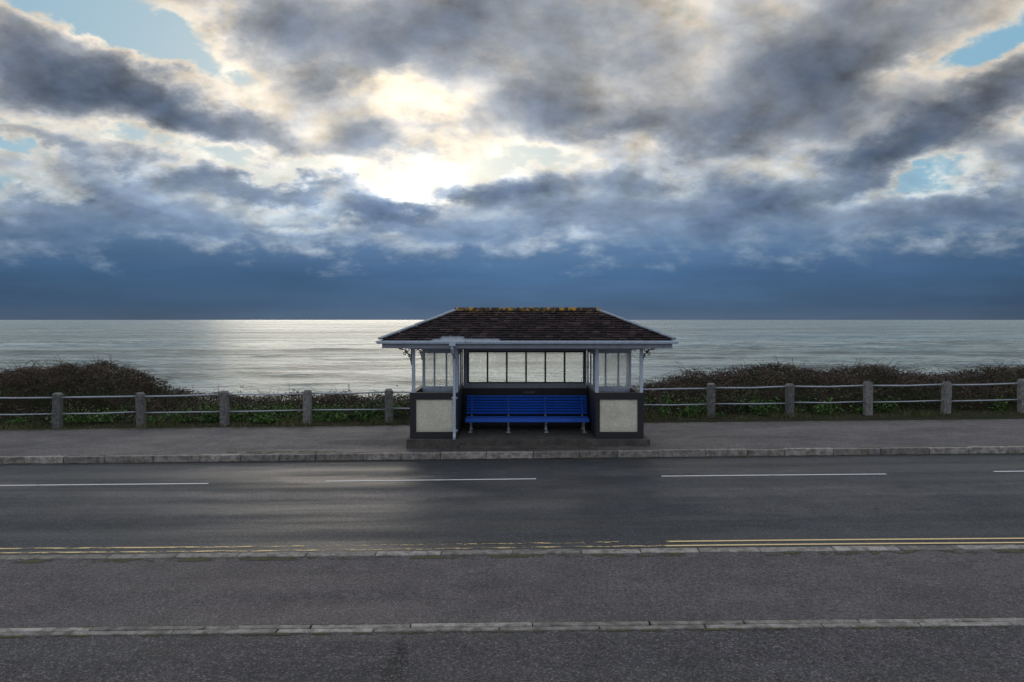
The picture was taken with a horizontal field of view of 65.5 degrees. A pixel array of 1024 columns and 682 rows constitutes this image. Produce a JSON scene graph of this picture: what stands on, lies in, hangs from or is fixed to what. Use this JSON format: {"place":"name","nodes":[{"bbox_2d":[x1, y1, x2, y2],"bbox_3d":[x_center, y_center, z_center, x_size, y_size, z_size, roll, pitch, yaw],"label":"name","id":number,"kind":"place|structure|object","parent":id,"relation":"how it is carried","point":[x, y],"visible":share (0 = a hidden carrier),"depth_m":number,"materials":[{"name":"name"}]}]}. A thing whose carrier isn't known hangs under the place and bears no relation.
{"place":"outdoors","nodes":[
{"label":"outdoors","id":0,"kind":"place"},
{"bbox_2d":[0,453,1023,555],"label":"road","id":1,"kind":"structure","parent":0,"point":[567,503],"depth_m":13.14,"materials":[{"name":"grey asphalt"}]},
{"bbox_2d":[0,419,1023,637],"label":"gutter moss","id":2,"kind":"object","parent":1,"relation":"on","point":[416,557],"visible":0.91,"depth_m":9.94,"materials":[{"name":"green plant"}]},
{"bbox_2d":[0,538,1023,552],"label":"double yellow line marking","id":3,"kind":"object","parent":1,"relation":"on","point":[604,542],"visible":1,"depth_m":10.78,"materials":[{"name":"yellow paint"}]},
{"bbox_2d":[0,471,1023,485],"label":"line marking","id":4,"kind":"object","parent":1,"relation":"on","point":[466,479],"visible":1,"depth_m":15.20,"materials":[{"name":"white paint"}]},
{"bbox_2d":[0,549,1023,627],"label":"pavement","id":5,"kind":"structure","parent":0,"point":[717,586],"depth_m":8.74,"materials":[{"name":"grey asphalt"}]},
{"bbox_2d":[0,625,1023,681],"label":"path","id":6,"kind":"structure","parent":0,"point":[930,654],"depth_m":6.99,"materials":[{"name":"grey asphalt"}]},
{"bbox_2d":[0,320,1023,401],"bbox_3d":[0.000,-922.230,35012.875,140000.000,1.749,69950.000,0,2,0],"label":"sea","id":7,"kind":"structure","parent":0,"point":[265,356],"depth_m":286.46,"materials":[{"name":"liquid"}]},
{"bbox_2d":[0,419,1023,455],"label":"pavement","id":8,"kind":"structure","parent":0,"point":[681,435],"depth_m":19.89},
{"bbox_2d":[459,445,594,449],"bbox_3d":[0.350,2.559,18.280,3.100,0.310,0.310,0,2,0],"label":"front step","id":9,"kind":"object","parent":8,"relation":"on","point":[491,447],"visible":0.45,"depth_m":18.12,"materials":[{"name":"concrete"}]},
{"bbox_2d":[406,427,649,448],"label":"plinth","id":10,"kind":"structure","parent":8,"relation":"on","point":[438,443],"depth_m":18.43,"materials":[{"name":"concrete"}]},
{"bbox_2d":[410,385,462,438],"bbox_3d":[-1.825,1.710,19.703,1.110,1.070,2.300,0,2,0],"label":"dado frame","id":11,"kind":"object","parent":10,"relation":"on","point":[418,394],"visible":0.74,"depth_m":18.56,"materials":[{"name":"black paint"}]},
{"bbox_2d":[410,348,457,392],"bbox_3d":[-1.819,0.671,19.670,1.118,1.210,2.270,0,2,0],"label":"frame","id":12,"kind":"object","parent":11,"relation":"on","point":[434,388],"visible":0.62,"depth_m":19.89,"materials":[{"name":"white paint"}]},
{"bbox_2d":[398,348,421,364],"bbox_3d":[-2.524,0.311,19.665,0.372,0.430,2.204,0,2,0],"label":"scroll bracket","id":13,"kind":"object","parent":12,"relation":"attached to","point":[410,355],"visible":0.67,"depth_m":18.57,"materials":[{"name":"metal"}]},
{"bbox_3d":[0.345,0.071,19.659,6.508,0.020,3.098,0,2,0],"label":"soffit","id":14,"kind":"object","parent":12,"relation":"on","visible":0},
{"bbox_2d":[382,344,671,347],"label":"fascia","id":15,"kind":"structure","parent":14,"relation":"attached to","point":[529,346],"depth_m":18.07,"materials":[{"name":"white paint"}]},
{"bbox_2d":[379,310,675,339],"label":"roof tiles","id":16,"kind":"object","parent":14,"relation":"on","point":[570,325],"visible":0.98,"depth_m":18.60,"materials":[{"name":"brown tile"}]},
{"bbox_2d":[378,309,675,338],"bbox_3d":[0.345,-0.439,19.645,6.777,0.714,3.347,0,2,0],"label":"hip flashing","id":17,"kind":"object","parent":16,"relation":"attached to","point":[453,310],"visible":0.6,"depth_m":18.73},
{"bbox_2d":[455,307,600,311],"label":"ridge tiles","id":18,"kind":"object","parent":16,"relation":"attached to","point":[496,309],"visible":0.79,"depth_m":19.57,"materials":[{"name":"brown tile"}]},
{"bbox_2d":[376,340,678,343],"bbox_3d":[0.345,-0.014,19.657,6.830,0.070,3.420,0,2,0],"label":"gutter","id":19,"kind":"object","parent":14,"relation":"on","point":[528,342],"visible":0.48,"depth_m":17.95,"materials":[{"name":"white paint"}]},
{"bbox_2d":[416,400,452,431],"bbox_3d":[-1.815,1.744,18.613,0.890,0.760,0.060,0,2,0],"label":"front panel","id":20,"kind":"object","parent":11,"relation":"attached to","point":[434,415],"visible":0.86,"depth_m":18.58,"materials":[{"name":"beige paint"}]},
{"bbox_2d":[458,348,462,390],"bbox_3d":[-1.300,0.630,19.724,0.040,1.091,2.199,0,2,0],"label":"partition frame","id":21,"kind":"object","parent":11,"relation":"on","point":[460,367],"visible":0.77,"depth_m":20.00,"materials":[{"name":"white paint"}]},
{"bbox_2d":[449,343,457,439],"bbox_3d":[-1.341,1.159,18.251,0.150,2.251,0.568,0,2,0],"label":"downpipe","id":22,"kind":"object","parent":10,"relation":"on","point":[454,397],"visible":1,"depth_m":18.44,"materials":[{"name":"white paint"}]},
{"bbox_2d":[463,388,586,425],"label":"back wall","id":23,"kind":"structure","parent":10,"relation":"on","point":[520,391],"depth_m":20.85,"materials":[{"name":"black paint"}]},
{"bbox_2d":[463,349,586,387],"bbox_3d":[0.340,0.643,20.845,3.220,1.178,0.080,0,2,0],"label":"back window surround","id":24,"kind":"object","parent":23,"relation":"on","point":[523,385],"visible":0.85,"depth_m":20.82,"materials":[{"name":"black paint"}]},
{"bbox_2d":[467,351,584,382],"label":"back window mullions","id":25,"kind":"object","parent":24,"relation":"attached to","point":[525,366],"visible":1,"depth_m":20.82,"materials":[{"name":"paint"}]},
{"bbox_2d":[458,425,595,438],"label":"floor","id":26,"kind":"structure","parent":10,"relation":"on","point":[527,431],"depth_m":19.55,"materials":[{"name":"concrete"}]},
{"bbox_2d":[465,395,588,432],"bbox_3d":[0.375,1.820,19.934,3.050,0.856,0.896,0,2,0],"label":"bench","id":27,"kind":"object","parent":26,"relation":"on","point":[545,419],"visible":1,"depth_m":20.13,"materials":[{"name":"blue paint"}]},
{"bbox_2d":[586,385,643,438],"bbox_3d":[2.510,1.710,19.703,1.120,1.070,2.300,0,2,0],"label":"dado frame","id":28,"kind":"object","parent":10,"relation":"on","point":[593,409],"visible":0.7,"depth_m":18.56,"materials":[{"name":"black paint"}]},
{"bbox_2d":[587,349,594,390],"bbox_3d":[1.980,0.630,19.724,0.040,1.091,2.199,0,2,0],"label":"partition frame","id":29,"kind":"object","parent":28,"relation":"on","point":[591,352],"visible":0.9,"depth_m":19.99,"materials":[{"name":"white paint"}]},
{"bbox_2d":[600,400,636,431],"bbox_3d":[2.500,1.744,18.613,0.900,0.760,0.060,0,2,0],"label":"front panel","id":30,"kind":"object","parent":28,"relation":"attached to","point":[618,415],"visible":1,"depth_m":18.58,"materials":[{"name":"beige paint"}]},
{"bbox_2d":[595,348,643,392],"bbox_3d":[2.504,0.671,19.670,1.128,1.210,2.270,0,2,0],"label":"frame","id":31,"kind":"object","parent":28,"relation":"on","point":[605,388],"visible":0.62,"depth_m":19.88,"materials":[{"name":"white paint"}]},
{"bbox_2d":[461,348,594,348],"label":"front beam","id":32,"kind":"structure","parent":31,"relation":"attached to","point":[527,348],"depth_m":18.53,"materials":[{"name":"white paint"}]},
{"bbox_2d":[631,348,655,359],"bbox_3d":[3.214,0.311,19.665,0.372,0.430,2.204,0,2,0],"label":"scroll bracket","id":33,"kind":"object","parent":31,"relation":"attached to","point":[646,351],"visible":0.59,"depth_m":18.57,"materials":[{"name":"metal"}]},
{"bbox_2d":[0,410,1023,630],"bbox_3d":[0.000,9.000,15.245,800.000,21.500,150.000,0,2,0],"label":"ground","id":34,"kind":"structure","parent":0,"point":[963,416],"depth_m":22.90,"materials":[{"name":"green plant"}]},
{"bbox_2d":[0,372,1022,430],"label":"verge weeds","id":35,"kind":"object","parent":34,"relation":"on","point":[161,420],"visible":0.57,"depth_m":23.50,"materials":[{"name":"green plant"}]},
{"bbox_2d":[0,355,1023,419],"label":"bramble hedge","id":36,"kind":"object","parent":34,"relation":"on","point":[100,379],"visible":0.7,"depth_m":24.92,"materials":[{"name":"green plant"}]},
{"bbox_2d":[0,446,1023,463],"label":"kerb","id":37,"kind":"structure","parent":34,"relation":"on","point":[502,454],"depth_m":17.71,"materials":[{"name":"concrete"}]},
{"bbox_2d":[0,379,1023,428],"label":"post and rail fence","id":38,"kind":"object","parent":34,"relation":"on","point":[946,400],"visible":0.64,"depth_m":22.87,"materials":[{"name":"stone"}]},
{"bbox_2d":[0,545,1023,559],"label":"kerb","id":39,"kind":"structure","parent":34,"relation":"on","point":[525,551],"depth_m":10.08,"materials":[{"name":"stone"}]},
{"bbox_2d":[0,618,1023,631],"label":"edging stones","id":40,"kind":"object","parent":34,"relation":"on","point":[421,625],"visible":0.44,"depth_m":7.68,"materials":[{"name":"stone"}]},
{"bbox_2d":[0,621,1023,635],"bbox_3d":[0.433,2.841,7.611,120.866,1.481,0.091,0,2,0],"label":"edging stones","id":41,"kind":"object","parent":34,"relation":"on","point":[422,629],"visible":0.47,"depth_m":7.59,"materials":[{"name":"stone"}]},
{"bbox_2d":[0,0,1023,319],"label":"sky","id":42,"kind":"structure","parent":0,"point":[160,159],"materials":[{"name":"grey"}]},
{"bbox_2d":[381,311,672,340],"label":"roof deck","id":43,"kind":"structure","parent":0,"point":[450,337],"depth_m":18.16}
]}

